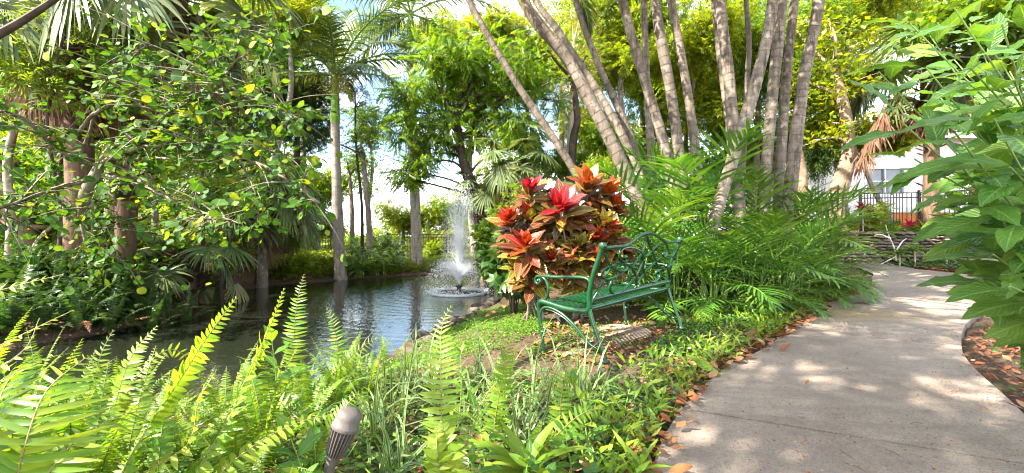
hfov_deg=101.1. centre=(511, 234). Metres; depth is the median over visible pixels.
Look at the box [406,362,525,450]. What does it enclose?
striped grass
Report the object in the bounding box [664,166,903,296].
areca palm
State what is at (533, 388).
striped grass
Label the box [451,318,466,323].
edging stone
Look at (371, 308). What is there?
pond water
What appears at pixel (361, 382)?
sword fern
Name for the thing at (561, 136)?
leafy tree
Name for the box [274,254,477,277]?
bank plants
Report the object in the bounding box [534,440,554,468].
weed
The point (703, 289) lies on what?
areca palm
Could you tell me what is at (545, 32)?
ringed palm
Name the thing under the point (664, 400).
weed
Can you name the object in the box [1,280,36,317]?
sword fern
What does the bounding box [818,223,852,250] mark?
green shrub
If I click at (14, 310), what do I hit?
sword fern
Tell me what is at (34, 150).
leafy tree
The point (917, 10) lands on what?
leafy tree
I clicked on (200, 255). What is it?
fan palm
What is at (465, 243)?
shrub
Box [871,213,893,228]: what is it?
bromeliad
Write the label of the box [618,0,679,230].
ringed palm
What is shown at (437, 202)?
leafy tree
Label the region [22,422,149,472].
sword fern
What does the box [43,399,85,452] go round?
weed
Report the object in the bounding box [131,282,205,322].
sword fern
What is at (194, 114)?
leafy tree
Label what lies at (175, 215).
leafy tree
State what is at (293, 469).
weed
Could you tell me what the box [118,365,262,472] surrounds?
sword fern
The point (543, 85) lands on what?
slim tree
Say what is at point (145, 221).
green shrub
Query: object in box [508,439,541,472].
weed
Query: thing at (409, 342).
edging stone
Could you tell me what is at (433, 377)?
striped grass
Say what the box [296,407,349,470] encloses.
weed
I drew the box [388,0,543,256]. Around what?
leafy tree
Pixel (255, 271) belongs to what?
green shrub
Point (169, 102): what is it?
sea grape tree
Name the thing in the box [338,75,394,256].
twiggy tree
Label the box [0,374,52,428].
sword fern
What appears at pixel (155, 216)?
slim tree
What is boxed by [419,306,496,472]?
sword fern
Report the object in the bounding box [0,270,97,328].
sword fern
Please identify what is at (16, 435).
sword fern
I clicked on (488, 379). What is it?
striped grass
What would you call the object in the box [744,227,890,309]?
areca palm
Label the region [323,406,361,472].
garden spotlight
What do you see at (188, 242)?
green shrub
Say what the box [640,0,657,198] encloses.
ringed palm
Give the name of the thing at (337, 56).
royal palm
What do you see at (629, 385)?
weed
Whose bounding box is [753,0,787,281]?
ringed palm
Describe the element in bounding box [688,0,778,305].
ringed palm
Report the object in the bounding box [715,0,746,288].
ringed palm
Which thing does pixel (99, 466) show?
sword fern
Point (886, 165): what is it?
white house
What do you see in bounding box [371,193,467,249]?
leafy tree
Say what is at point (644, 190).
areca palm
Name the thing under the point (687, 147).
leafy tree
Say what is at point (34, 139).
leafy tree
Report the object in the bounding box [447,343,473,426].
weed
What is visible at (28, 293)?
bank plants
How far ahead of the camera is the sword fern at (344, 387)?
2.39 m
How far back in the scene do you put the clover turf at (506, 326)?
4.53 m
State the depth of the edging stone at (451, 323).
5.71 m
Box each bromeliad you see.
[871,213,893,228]
[894,218,920,230]
[912,220,923,231]
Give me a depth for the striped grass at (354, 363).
2.69 m
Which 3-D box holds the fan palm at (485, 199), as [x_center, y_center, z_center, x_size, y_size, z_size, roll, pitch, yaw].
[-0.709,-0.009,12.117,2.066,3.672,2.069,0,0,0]
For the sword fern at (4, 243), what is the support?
on the ground at (51, 335)
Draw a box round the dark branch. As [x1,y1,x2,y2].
[0,0,59,38]
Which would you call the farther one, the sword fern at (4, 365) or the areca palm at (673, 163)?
the areca palm at (673, 163)
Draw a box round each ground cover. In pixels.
[22,362,668,472]
[564,278,866,472]
[832,258,998,273]
[982,328,1023,390]
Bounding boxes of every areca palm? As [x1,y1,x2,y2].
[560,184,764,318]
[569,217,690,299]
[580,156,797,304]
[610,199,771,327]
[621,117,833,305]
[633,218,808,324]
[661,213,849,319]
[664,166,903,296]
[694,206,905,316]
[724,178,909,303]
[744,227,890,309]
[793,227,897,293]
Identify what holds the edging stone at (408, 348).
on the ground at (51, 335)
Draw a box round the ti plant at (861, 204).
[850,201,873,230]
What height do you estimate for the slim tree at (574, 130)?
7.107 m
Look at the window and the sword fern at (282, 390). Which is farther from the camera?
the window
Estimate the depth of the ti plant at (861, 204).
13.58 m
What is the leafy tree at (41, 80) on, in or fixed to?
on the ground at (51, 335)
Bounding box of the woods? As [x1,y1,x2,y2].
[176,215,552,245]
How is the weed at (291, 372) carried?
on the ground at (51, 335)
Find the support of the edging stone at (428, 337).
on the ground at (51, 335)
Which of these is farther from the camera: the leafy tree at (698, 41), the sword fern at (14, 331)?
the leafy tree at (698, 41)
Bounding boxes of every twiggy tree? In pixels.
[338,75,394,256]
[542,5,609,180]
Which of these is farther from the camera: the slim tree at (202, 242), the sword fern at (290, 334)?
the slim tree at (202, 242)
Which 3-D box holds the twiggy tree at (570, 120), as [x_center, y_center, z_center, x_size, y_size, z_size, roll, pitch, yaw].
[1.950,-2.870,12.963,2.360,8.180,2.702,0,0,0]
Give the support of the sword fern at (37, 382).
on the ground at (51, 335)
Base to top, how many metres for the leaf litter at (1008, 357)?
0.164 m
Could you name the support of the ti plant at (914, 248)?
on the ground at (51, 335)
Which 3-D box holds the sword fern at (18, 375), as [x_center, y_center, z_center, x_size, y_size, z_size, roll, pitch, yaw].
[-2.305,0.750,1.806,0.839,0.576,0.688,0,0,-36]
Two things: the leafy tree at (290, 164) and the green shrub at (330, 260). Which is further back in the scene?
the leafy tree at (290, 164)
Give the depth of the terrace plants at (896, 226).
13.61 m
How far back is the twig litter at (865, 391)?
1.94 m
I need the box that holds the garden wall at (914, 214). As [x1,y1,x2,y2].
[865,208,956,221]
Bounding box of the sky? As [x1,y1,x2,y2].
[3,0,1023,235]
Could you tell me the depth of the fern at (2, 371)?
1.92 m
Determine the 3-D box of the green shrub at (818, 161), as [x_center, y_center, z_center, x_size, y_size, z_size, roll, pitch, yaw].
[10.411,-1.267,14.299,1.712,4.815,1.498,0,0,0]
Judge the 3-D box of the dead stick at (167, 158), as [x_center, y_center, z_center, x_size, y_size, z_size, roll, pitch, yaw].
[-4.395,-1.052,6.000,1.320,0.110,0.040,0,0,0]
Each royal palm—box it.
[220,0,432,280]
[318,0,500,267]
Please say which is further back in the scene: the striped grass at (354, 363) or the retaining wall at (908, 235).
the retaining wall at (908, 235)
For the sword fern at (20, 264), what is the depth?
5.80 m
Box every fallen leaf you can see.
[484,310,497,316]
[500,297,507,307]
[687,354,720,374]
[747,328,756,340]
[779,343,790,349]
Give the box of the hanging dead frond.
[850,104,893,182]
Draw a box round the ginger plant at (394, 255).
[366,246,410,271]
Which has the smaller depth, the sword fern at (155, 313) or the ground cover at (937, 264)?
the sword fern at (155, 313)
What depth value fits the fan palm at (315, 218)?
13.49 m
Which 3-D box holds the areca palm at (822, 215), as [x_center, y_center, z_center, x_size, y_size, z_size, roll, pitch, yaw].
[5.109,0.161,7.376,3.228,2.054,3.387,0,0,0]
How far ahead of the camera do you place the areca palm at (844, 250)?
7.28 m
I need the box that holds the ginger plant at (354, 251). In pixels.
[330,243,374,266]
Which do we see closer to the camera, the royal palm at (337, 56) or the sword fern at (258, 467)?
the sword fern at (258, 467)
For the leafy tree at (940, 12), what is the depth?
10.72 m
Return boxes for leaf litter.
[115,367,666,472]
[515,314,675,367]
[572,283,874,472]
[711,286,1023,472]
[915,266,974,272]
[961,323,1023,408]
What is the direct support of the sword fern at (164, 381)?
on the ground at (51, 335)
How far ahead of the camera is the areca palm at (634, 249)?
6.34 m
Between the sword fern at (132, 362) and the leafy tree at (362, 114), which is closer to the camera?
the sword fern at (132, 362)
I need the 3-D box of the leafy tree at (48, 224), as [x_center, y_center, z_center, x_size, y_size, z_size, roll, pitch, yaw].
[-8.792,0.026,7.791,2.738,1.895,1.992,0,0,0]
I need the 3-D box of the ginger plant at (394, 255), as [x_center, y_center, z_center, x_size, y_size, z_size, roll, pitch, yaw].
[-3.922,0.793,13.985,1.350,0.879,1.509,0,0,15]
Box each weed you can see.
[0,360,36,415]
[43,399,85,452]
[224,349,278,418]
[238,325,311,404]
[271,412,323,472]
[282,463,317,472]
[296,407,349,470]
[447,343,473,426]
[454,443,500,472]
[457,382,499,465]
[479,349,517,439]
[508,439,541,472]
[523,451,555,472]
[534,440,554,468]
[544,368,590,459]
[549,418,587,472]
[562,385,609,462]
[581,462,597,472]
[600,417,625,444]
[610,378,636,418]
[650,386,671,421]
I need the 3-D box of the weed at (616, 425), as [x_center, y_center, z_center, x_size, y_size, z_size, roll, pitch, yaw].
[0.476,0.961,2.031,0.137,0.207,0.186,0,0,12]
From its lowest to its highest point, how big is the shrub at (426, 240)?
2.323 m
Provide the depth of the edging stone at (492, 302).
7.65 m
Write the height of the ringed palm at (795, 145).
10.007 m
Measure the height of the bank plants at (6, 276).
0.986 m
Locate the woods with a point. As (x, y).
(376, 231)
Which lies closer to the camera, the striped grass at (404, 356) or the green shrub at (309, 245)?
the striped grass at (404, 356)
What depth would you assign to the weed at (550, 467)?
1.55 m
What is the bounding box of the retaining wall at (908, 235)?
[817,231,999,265]
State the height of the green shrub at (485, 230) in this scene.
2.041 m
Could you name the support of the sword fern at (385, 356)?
on the ground at (51, 335)
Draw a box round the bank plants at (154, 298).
[3,262,182,303]
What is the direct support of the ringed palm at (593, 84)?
on the ground at (51, 335)
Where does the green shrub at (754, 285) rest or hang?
on the ground at (51, 335)
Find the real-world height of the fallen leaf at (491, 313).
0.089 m
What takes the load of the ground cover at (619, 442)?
on the ground at (51, 335)
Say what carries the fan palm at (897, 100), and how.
on the ground at (51, 335)
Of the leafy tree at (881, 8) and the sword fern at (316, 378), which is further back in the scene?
the leafy tree at (881, 8)
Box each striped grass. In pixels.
[312,331,423,403]
[318,368,466,472]
[323,352,452,470]
[328,336,454,436]
[368,319,463,399]
[382,338,485,415]
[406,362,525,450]
[437,332,552,428]
[438,316,530,396]
[450,379,573,465]
[465,314,601,434]
[503,329,642,437]
[524,328,655,418]
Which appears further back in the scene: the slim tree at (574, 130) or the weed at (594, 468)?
the slim tree at (574, 130)
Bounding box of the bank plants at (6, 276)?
[0,255,161,339]
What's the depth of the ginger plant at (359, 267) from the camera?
12.58 m
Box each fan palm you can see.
[0,0,226,272]
[35,0,305,312]
[136,227,262,308]
[173,153,324,291]
[240,176,327,282]
[269,195,325,254]
[451,171,509,280]
[470,136,560,207]
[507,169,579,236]
[846,20,1023,226]
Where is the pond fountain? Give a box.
[417,174,494,297]
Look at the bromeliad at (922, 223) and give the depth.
12.88 m
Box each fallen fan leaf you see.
[162,281,232,303]
[219,278,248,305]
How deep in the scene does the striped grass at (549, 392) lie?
2.34 m
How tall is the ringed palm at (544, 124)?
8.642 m
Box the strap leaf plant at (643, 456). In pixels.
[613,442,672,472]
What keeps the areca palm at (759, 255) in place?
on the ground at (51, 335)
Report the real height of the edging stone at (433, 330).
0.152 m
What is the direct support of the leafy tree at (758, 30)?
on the ground at (51, 335)
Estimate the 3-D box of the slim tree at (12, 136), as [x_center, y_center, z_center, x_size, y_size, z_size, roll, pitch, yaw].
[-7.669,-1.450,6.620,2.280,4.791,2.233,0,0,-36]
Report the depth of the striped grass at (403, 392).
2.33 m
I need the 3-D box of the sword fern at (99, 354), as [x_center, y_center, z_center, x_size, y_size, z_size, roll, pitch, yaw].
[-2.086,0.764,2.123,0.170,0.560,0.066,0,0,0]
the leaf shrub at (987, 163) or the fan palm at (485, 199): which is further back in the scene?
the fan palm at (485, 199)
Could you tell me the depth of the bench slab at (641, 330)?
4.23 m
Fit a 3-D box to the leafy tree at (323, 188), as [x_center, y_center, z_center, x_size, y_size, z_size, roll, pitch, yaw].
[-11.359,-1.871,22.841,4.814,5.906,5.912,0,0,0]
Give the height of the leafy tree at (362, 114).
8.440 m
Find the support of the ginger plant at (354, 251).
on the ground at (51, 335)
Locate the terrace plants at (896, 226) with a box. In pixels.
[794,219,920,231]
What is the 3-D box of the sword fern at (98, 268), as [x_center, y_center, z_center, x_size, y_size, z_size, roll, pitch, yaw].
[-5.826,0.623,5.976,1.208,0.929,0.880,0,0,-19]
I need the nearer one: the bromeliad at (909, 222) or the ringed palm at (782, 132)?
the ringed palm at (782, 132)
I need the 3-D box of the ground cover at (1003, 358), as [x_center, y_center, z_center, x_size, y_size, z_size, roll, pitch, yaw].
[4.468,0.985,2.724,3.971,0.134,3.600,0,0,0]
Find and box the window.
[865,167,905,195]
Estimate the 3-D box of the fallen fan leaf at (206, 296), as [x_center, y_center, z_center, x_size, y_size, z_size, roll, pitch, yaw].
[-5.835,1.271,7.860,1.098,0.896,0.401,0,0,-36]
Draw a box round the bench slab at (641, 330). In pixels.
[557,324,651,354]
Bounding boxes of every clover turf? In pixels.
[378,301,556,375]
[524,319,650,366]
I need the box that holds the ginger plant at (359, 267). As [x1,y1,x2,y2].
[345,249,376,277]
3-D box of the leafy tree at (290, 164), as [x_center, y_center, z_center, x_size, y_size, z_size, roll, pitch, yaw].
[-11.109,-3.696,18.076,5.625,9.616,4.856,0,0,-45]
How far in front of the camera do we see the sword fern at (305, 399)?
2.15 m
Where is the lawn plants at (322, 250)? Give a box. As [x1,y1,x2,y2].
[191,242,645,261]
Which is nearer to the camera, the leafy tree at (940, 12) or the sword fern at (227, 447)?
the sword fern at (227, 447)
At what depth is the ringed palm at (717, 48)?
8.37 m
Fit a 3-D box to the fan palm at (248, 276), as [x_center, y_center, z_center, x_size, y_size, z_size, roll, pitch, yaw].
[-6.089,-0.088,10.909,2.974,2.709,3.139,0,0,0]
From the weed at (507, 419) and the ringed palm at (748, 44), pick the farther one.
the ringed palm at (748, 44)
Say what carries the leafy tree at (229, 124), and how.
on the ground at (51, 335)
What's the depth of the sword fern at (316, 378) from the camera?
2.81 m
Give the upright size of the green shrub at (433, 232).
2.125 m
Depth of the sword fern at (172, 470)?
1.42 m
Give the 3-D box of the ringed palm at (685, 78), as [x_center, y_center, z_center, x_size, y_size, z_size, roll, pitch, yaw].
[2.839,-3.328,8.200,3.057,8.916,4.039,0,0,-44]
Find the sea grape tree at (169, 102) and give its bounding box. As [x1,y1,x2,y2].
[0,0,357,307]
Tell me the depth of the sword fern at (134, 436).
1.68 m
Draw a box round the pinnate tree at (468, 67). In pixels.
[369,14,573,214]
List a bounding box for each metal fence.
[150,229,331,253]
[387,233,468,256]
[859,190,974,229]
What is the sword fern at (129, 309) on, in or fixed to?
on the ground at (51, 335)
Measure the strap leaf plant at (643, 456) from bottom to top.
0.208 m
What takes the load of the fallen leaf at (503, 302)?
on the clover turf at (506, 326)
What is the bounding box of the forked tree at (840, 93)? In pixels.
[777,4,889,231]
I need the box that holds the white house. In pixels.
[719,114,976,229]
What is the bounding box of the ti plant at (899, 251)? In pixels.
[884,247,912,265]
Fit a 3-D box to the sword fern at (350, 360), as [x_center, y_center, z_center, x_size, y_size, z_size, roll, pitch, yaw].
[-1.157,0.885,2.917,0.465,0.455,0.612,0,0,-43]
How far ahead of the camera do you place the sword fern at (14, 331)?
2.78 m
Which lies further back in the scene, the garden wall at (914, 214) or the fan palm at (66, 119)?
the garden wall at (914, 214)
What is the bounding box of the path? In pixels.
[655,258,1023,472]
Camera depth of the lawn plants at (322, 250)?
18.48 m
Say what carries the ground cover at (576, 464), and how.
on the ground at (51, 335)
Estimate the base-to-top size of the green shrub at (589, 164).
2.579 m
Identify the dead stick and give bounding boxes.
[29,226,52,251]
[156,157,249,164]
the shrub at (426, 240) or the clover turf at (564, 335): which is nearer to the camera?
the clover turf at (564, 335)
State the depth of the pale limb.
6.17 m
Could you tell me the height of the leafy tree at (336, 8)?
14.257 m
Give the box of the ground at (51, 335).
[0,229,1023,472]
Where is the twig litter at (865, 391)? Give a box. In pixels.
[781,302,925,471]
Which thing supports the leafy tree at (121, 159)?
on the ground at (51, 335)
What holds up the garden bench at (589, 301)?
on the ground at (51, 335)
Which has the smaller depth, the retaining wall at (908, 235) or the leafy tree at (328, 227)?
the retaining wall at (908, 235)
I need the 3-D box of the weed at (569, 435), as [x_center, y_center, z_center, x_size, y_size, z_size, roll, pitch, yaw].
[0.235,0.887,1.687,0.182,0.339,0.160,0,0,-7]
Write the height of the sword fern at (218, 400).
0.482 m
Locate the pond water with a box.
[0,273,503,406]
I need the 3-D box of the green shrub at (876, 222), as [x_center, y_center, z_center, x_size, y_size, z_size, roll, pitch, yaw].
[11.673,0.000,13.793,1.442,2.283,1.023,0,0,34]
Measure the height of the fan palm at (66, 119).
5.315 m
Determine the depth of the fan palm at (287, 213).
9.50 m
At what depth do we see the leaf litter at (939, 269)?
11.31 m
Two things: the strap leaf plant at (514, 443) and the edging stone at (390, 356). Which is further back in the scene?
the edging stone at (390, 356)
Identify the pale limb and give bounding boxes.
[69,55,106,71]
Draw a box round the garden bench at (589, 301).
[534,232,683,364]
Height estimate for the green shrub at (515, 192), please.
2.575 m
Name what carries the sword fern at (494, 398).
on the ground at (51, 335)
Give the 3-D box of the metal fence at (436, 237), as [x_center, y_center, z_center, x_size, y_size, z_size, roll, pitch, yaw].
[-1.855,0.650,21.333,8.799,1.500,0.251,0,0,-3]
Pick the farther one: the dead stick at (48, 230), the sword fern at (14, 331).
the dead stick at (48, 230)
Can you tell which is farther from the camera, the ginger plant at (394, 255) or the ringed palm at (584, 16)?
the ginger plant at (394, 255)
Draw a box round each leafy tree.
[0,0,131,191]
[0,0,131,309]
[0,130,119,252]
[0,130,163,189]
[0,194,111,251]
[43,1,242,244]
[88,1,196,241]
[95,136,245,225]
[106,182,197,249]
[145,2,277,262]
[161,127,272,307]
[183,62,325,187]
[188,0,331,287]
[243,43,347,255]
[280,149,356,245]
[293,0,342,251]
[298,207,349,239]
[341,103,397,235]
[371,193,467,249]
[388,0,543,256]
[420,125,548,229]
[504,0,645,181]
[527,117,691,198]
[550,0,693,229]
[566,73,787,218]
[596,13,718,199]
[628,0,762,219]
[677,0,844,211]
[699,0,868,249]
[787,111,918,225]
[789,0,930,228]
[803,0,937,109]
[879,0,1023,260]
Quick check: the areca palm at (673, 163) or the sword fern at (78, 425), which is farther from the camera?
the areca palm at (673, 163)
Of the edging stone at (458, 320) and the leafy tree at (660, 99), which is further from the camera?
the leafy tree at (660, 99)
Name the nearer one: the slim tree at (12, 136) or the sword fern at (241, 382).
the sword fern at (241, 382)
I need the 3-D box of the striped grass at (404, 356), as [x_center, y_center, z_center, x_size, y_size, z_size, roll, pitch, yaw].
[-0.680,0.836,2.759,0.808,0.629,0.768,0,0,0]
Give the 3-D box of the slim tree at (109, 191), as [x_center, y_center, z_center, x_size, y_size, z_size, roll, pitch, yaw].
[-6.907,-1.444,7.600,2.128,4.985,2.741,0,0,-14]
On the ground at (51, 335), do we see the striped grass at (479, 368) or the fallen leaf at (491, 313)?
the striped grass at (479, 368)
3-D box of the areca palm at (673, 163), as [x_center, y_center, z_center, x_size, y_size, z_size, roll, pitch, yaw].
[3.126,-0.181,7.311,4.264,2.815,3.844,0,0,-35]
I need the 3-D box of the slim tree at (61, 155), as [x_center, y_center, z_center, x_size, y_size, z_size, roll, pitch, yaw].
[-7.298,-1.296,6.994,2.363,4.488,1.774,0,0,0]
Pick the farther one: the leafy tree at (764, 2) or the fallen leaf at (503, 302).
the leafy tree at (764, 2)
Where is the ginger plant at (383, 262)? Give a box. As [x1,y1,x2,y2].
[361,249,396,275]
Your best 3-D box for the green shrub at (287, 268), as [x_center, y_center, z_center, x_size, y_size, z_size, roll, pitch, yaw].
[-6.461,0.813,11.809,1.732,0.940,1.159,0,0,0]
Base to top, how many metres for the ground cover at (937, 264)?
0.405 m
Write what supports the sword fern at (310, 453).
on the ground at (51, 335)
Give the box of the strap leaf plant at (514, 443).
[466,415,578,472]
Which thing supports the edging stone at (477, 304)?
on the ground at (51, 335)
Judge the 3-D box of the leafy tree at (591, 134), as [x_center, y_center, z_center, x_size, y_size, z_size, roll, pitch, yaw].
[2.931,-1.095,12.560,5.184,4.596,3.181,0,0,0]
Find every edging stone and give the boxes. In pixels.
[379,354,401,363]
[399,346,414,354]
[406,340,418,346]
[416,331,429,336]
[423,335,435,341]
[430,325,443,332]
[443,322,455,327]
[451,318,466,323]
[468,307,479,311]
[471,303,484,306]
[485,299,494,305]
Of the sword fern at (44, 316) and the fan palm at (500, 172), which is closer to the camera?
the sword fern at (44, 316)
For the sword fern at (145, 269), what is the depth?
6.70 m
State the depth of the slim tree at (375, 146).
14.13 m
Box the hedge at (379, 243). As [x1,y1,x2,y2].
[348,232,409,259]
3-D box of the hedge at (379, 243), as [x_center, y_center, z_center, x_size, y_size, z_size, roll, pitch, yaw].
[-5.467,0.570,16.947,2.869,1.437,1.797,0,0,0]
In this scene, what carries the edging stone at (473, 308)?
on the ground at (51, 335)
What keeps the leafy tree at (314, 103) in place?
on the ground at (51, 335)
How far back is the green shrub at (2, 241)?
7.41 m
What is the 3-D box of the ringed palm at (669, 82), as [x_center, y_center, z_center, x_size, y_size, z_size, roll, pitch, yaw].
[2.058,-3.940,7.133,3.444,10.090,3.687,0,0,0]
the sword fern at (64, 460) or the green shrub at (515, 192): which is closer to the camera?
the sword fern at (64, 460)
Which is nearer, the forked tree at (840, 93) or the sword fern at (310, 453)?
the sword fern at (310, 453)
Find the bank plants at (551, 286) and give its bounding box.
[548,259,684,290]
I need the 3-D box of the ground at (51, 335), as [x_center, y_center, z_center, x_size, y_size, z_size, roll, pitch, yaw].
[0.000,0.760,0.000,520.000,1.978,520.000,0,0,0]
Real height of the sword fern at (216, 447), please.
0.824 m
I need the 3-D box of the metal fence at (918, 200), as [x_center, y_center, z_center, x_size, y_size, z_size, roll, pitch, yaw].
[15.029,-0.750,13.970,6.372,1.660,0.748,0,0,14]
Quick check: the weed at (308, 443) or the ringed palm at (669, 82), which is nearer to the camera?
the weed at (308, 443)
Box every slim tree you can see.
[0,0,109,258]
[2,40,131,203]
[19,0,147,227]
[90,15,215,252]
[197,43,263,287]
[323,143,379,254]
[331,115,394,260]
[492,47,559,171]
[526,22,610,183]
[778,30,855,250]
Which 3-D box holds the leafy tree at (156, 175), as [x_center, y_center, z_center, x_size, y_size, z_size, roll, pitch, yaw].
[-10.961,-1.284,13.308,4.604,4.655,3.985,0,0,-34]
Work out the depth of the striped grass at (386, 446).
1.77 m
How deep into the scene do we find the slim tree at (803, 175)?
13.47 m
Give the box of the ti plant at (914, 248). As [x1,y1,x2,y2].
[896,242,930,265]
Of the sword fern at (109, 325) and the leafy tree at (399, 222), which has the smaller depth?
the sword fern at (109, 325)
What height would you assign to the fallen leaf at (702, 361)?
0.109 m
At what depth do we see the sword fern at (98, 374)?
2.01 m
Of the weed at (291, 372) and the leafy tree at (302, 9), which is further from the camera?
the leafy tree at (302, 9)
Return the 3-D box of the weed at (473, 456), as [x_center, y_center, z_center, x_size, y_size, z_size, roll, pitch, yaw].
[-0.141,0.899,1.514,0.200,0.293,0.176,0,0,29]
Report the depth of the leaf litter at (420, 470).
2.16 m
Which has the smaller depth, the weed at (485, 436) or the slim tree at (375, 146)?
the weed at (485, 436)
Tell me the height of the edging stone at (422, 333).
0.141 m
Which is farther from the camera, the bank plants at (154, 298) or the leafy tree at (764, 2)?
the leafy tree at (764, 2)
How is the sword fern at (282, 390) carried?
on the ground at (51, 335)
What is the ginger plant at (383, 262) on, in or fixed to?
on the ground at (51, 335)
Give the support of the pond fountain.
on the pond water
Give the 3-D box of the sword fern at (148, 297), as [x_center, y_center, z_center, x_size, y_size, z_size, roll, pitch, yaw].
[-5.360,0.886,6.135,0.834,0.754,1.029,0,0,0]
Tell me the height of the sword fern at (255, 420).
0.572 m
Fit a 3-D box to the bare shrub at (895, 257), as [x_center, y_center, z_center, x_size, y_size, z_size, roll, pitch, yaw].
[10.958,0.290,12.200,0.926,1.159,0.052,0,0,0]
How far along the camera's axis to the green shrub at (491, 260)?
5.46 m
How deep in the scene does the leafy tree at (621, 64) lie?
13.50 m
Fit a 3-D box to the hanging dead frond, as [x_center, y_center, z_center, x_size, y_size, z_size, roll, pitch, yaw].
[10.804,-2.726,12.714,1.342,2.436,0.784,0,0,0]
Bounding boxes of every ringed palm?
[466,0,628,272]
[517,0,681,294]
[532,0,683,276]
[572,0,681,284]
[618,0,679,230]
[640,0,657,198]
[650,0,693,283]
[667,0,707,287]
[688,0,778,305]
[711,0,727,145]
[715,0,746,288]
[742,0,751,187]
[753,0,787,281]
[769,0,798,287]
[774,0,824,291]
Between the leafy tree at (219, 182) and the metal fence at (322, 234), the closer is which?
the leafy tree at (219, 182)
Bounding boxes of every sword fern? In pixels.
[0,231,67,284]
[0,233,17,282]
[0,249,66,332]
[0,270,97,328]
[0,274,72,370]
[0,306,69,391]
[0,338,144,472]
[0,346,105,430]
[0,350,195,464]
[0,354,150,472]
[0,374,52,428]
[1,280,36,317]
[1,328,140,437]
[2,242,86,300]
[11,362,197,472]
[22,264,133,331]
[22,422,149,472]
[36,353,193,440]
[38,253,148,310]
[42,347,234,472]
[69,258,172,316]
[76,279,170,333]
[84,331,114,425]
[97,326,204,448]
[99,370,281,472]
[105,295,183,330]
[112,271,191,318]
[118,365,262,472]
[123,296,238,472]
[123,373,199,424]
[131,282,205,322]
[136,244,184,285]
[147,448,266,472]
[160,340,341,472]
[164,284,216,320]
[171,340,284,454]
[174,382,322,472]
[186,288,336,472]
[232,377,249,398]
[245,390,369,468]
[250,462,292,472]
[253,347,312,408]
[256,362,349,429]
[257,353,329,399]
[280,274,379,401]
[298,337,372,412]
[307,331,378,393]
[323,340,410,408]
[359,331,424,381]
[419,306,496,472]
[422,420,463,472]
[483,332,619,455]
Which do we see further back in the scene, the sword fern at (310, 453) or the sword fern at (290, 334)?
the sword fern at (290, 334)
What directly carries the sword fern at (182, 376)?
on the ground at (51, 335)
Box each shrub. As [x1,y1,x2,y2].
[0,211,56,256]
[0,239,86,298]
[53,245,151,327]
[99,202,177,262]
[136,226,203,299]
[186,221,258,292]
[240,260,274,279]
[256,247,313,279]
[297,238,318,250]
[297,248,333,271]
[406,221,451,250]
[422,226,469,255]
[422,239,446,258]
[443,229,470,254]
[469,200,518,294]
[470,232,525,313]
[485,175,571,321]
[500,178,555,248]
[527,162,638,318]
[570,152,637,194]
[682,260,766,297]
[802,125,840,218]
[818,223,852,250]
[838,0,1023,369]
[846,199,895,257]
[874,226,906,263]
[955,185,977,211]
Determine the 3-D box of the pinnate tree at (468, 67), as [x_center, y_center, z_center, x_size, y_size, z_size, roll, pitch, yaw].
[-1.149,-2.207,12.100,5.902,7.789,4.559,0,0,0]
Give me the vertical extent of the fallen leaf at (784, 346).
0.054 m
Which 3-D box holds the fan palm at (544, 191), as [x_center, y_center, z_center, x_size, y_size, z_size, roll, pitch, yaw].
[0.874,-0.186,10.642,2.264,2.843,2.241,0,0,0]
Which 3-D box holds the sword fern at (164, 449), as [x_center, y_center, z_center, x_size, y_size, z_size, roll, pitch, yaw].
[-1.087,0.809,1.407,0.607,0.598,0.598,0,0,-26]
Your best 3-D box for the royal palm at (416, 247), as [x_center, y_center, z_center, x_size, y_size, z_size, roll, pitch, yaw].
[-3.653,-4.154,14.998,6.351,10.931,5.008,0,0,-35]
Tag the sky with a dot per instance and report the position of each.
(399, 194)
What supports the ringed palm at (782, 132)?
on the ground at (51, 335)
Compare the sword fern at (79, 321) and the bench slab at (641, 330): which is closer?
the bench slab at (641, 330)
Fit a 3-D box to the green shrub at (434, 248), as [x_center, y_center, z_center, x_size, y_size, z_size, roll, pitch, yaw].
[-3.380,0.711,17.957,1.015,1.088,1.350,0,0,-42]
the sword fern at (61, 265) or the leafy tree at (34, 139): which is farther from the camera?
the leafy tree at (34, 139)
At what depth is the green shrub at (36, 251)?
6.00 m
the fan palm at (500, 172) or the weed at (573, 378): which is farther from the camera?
the fan palm at (500, 172)
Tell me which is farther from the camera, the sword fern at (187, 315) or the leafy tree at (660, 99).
the leafy tree at (660, 99)
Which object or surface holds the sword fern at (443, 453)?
on the ground at (51, 335)
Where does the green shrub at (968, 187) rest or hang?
on the ground at (51, 335)
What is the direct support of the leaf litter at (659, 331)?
on the ground at (51, 335)
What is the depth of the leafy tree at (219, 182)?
7.29 m
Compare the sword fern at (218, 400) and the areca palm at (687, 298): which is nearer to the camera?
the sword fern at (218, 400)
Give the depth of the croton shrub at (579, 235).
4.79 m
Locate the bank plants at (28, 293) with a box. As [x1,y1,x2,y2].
[0,277,51,302]
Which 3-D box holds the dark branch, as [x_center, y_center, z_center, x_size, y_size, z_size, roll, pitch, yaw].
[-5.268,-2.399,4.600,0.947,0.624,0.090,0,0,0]
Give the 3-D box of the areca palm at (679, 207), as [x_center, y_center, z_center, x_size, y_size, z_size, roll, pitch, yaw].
[1.834,0.193,6.151,2.723,1.895,2.880,0,0,-35]
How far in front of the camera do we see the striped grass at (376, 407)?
2.04 m

